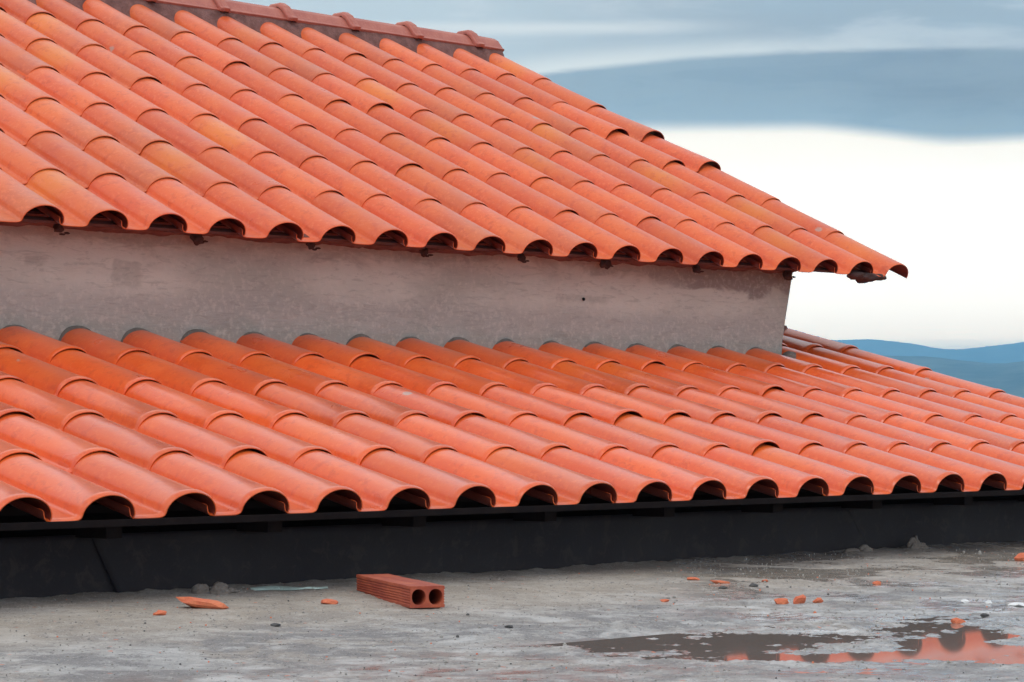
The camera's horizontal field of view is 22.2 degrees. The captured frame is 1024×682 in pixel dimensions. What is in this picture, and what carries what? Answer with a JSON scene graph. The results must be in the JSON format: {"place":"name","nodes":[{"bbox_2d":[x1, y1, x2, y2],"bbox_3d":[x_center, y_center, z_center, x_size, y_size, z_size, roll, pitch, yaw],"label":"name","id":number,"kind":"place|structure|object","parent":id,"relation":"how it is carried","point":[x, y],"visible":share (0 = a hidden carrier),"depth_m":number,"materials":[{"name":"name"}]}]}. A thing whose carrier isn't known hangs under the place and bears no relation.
{"place":"outdoors","nodes":[
{"label":"outdoors","id":0,"kind":"place"},
{"bbox_2d":[0,541,1023,681],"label":"terrace floor","id":1,"kind":"structure","parent":0,"point":[287,664],"depth_m":4.84,"materials":[{"name":"grey concrete"}]},
{"bbox_2d":[153,610,166,614],"bbox_3d":[-0.661,0.511,4.885,0.023,0.014,0.022,1,-2,-40],"label":"tile shard","id":2,"kind":"object","parent":1,"relation":"on","point":[160,612],"visible":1,"depth_m":4.88,"materials":[{"name":"brick"}]},
{"bbox_2d":[176,597,228,608],"bbox_3d":[-0.600,0.508,5.050,0.105,0.027,0.051,0,-2,0],"label":"tile shard","id":3,"kind":"object","parent":1,"relation":"on","point":[193,602],"visible":0.99,"depth_m":5.03,"materials":[{"name":"brick"}]},
{"bbox_2d":[191,581,240,594],"bbox_3d":[-0.611,0.527,5.414,0.118,0.056,0.050,2,-3,-45],"label":"mortar lump","id":4,"kind":"object","parent":1,"relation":"on","point":[219,588],"visible":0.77,"depth_m":5.39,"materials":[{"name":"grey concrete"}]},
{"bbox_2d":[270,623,280,626],"bbox_3d":[-0.429,0.516,4.732,0.016,0.007,0.019,1,-2,-37],"label":"pebble","id":5,"kind":"object","parent":1,"relation":"on","point":[276,624],"visible":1,"depth_m":4.73,"materials":[{"name":"stone"}]},
{"bbox_2d":[250,586,327,590],"bbox_3d":[-0.467,0.523,5.508,0.169,0.012,0.038,0,-2,-19],"label":"plastic scrap","id":6,"kind":"object","parent":1,"relation":"on","point":[284,588],"visible":1,"depth_m":5.51,"materials":[{"name":"grey plastic"}]},
{"bbox_2d":[321,599,337,603],"bbox_3d":[-0.362,0.518,5.176,0.036,0.013,0.020,0,-2,-10],"label":"tile shard","id":7,"kind":"object","parent":1,"relation":"on","point":[328,601],"visible":1,"depth_m":5.17,"materials":[{"name":"brick"}]},
{"bbox_2d":[356,574,444,607],"bbox_3d":[-0.231,0.509,5.324,0.072,0.043,0.436,0,-2,-17],"label":"hollow brick","id":8,"kind":"object","parent":1,"relation":"on","point":[405,592],"visible":0.98,"depth_m":5.20,"materials":[{"name":"brick"}]},
{"bbox_2d":[0,549,1023,681],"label":"loose grit","id":9,"kind":"object","parent":1,"relation":"on","point":[525,679],"visible":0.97,"depth_m":4.91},
{"bbox_2d":[56,560,1008,675],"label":"brick dust","id":10,"kind":"object","parent":1,"relation":"on","point":[580,624],"visible":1,"depth_m":4.98,"materials":[{"name":"brick"}]},
{"bbox_2d":[687,577,699,579],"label":"tile shard","id":11,"kind":"object","parent":1,"relation":"on","point":[692,578],"visible":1,"depth_m":5.96,"materials":[{"name":"brick"}]},
{"bbox_2d":[710,580,729,583],"bbox_3d":[0.470,0.544,5.874,0.049,0.011,0.020,0,-2,0],"label":"tile shard","id":12,"kind":"object","parent":1,"relation":"on","point":[718,581],"visible":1,"depth_m":5.87,"materials":[{"name":"brick"}]},
{"bbox_2d":[530,616,1023,674],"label":"puddle water","id":13,"kind":"structure","parent":1,"relation":"on","point":[964,642],"depth_m":4.43,"materials":[{"name":"grey liquid"}]},
{"bbox_2d":[774,598,788,603],"bbox_3d":[0.556,0.538,5.382,0.031,0.015,0.031,0,-2,0],"label":"tile shard","id":14,"kind":"object","parent":1,"relation":"on","point":[781,600],"visible":1,"depth_m":5.37,"materials":[{"name":"brick"}]},
{"bbox_2d":[793,594,805,603],"bbox_3d":[0.594,0.536,5.390,0.028,0.024,0.022,0,-2,-6],"label":"tile shard","id":15,"kind":"object","parent":1,"relation":"on","point":[800,599],"visible":0.96,"depth_m":5.38,"materials":[{"name":"brick"}]},
{"bbox_2d":[812,597,822,602],"bbox_3d":[0.638,0.542,5.429,0.023,0.015,0.020,0,-2,0],"label":"tile shard","id":16,"kind":"object","parent":1,"relation":"on","point":[818,600],"visible":0.93,"depth_m":5.42,"materials":[{"name":"tile"}]},
{"bbox_2d":[843,545,872,552],"bbox_3d":[0.927,0.563,6.994,0.121,0.032,0.030,2,-3,-45],"label":"mortar lump","id":17,"kind":"object","parent":1,"relation":"on","point":[864,548],"visible":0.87,"depth_m":7.00,"materials":[{"name":"grey concrete"}]},
{"bbox_2d":[872,581,880,584],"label":"tile shard","id":18,"kind":"object","parent":1,"relation":"on","point":[876,582],"visible":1,"depth_m":5.93,"materials":[{"name":"brick"}]},
{"bbox_2d":[907,535,928,548],"bbox_3d":[1.119,0.570,7.188,0.086,0.068,0.028,2,-3,-45],"label":"mortar lump","id":19,"kind":"object","parent":1,"relation":"on","point":[914,542],"visible":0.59,"depth_m":7.17,"materials":[{"name":"grey concrete"}]},
{"bbox_2d":[951,618,965,623],"bbox_3d":[0.845,0.531,4.933,0.028,0.015,0.022,1,-2,-21],"label":"tile shard","id":20,"kind":"object","parent":1,"relation":"on","point":[956,620],"visible":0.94,"depth_m":4.92,"materials":[{"name":"ceramic"}]},
{"bbox_2d":[1007,602,1023,606],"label":"white flake","id":21,"kind":"object","parent":1,"relation":"on","point":[1017,604],"visible":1,"depth_m":5.35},
{"bbox_2d":[1014,553,1023,560],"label":"tile shard","id":22,"kind":"object","parent":1,"relation":"on","point":[1019,557],"visible":1,"depth_m":6.77,"materials":[{"name":"brick"}]},
{"bbox_2d":[233,0,1023,348],"label":"sky","id":23,"kind":"structure","parent":0,"point":[895,126],"materials":[{"name":"white"}]},
{"bbox_2d":[833,339,1023,362],"bbox_3d":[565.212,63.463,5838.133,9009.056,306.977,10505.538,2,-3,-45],"label":"hills","id":24,"kind":"structure","parent":0,"point":[1009,353],"depth_m":6948.63,"materials":[{"name":"blue"}]},
{"bbox_2d":[882,355,1023,397],"bbox_3d":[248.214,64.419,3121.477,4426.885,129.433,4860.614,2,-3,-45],"label":"hills","id":25,"kind":"structure","parent":0,"point":[1007,378],"depth_m":2939.00,"materials":[{"name":"blue"}]},
{"label":"ground","id":26,"kind":"structure","parent":0,"visible":0},
{"bbox_2d":[0,0,1023,598],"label":"tiled building","id":27,"kind":"structure","parent":26,"relation":"on","point":[288,294],"depth_m":7.39,"materials":[{"name":"tile"}]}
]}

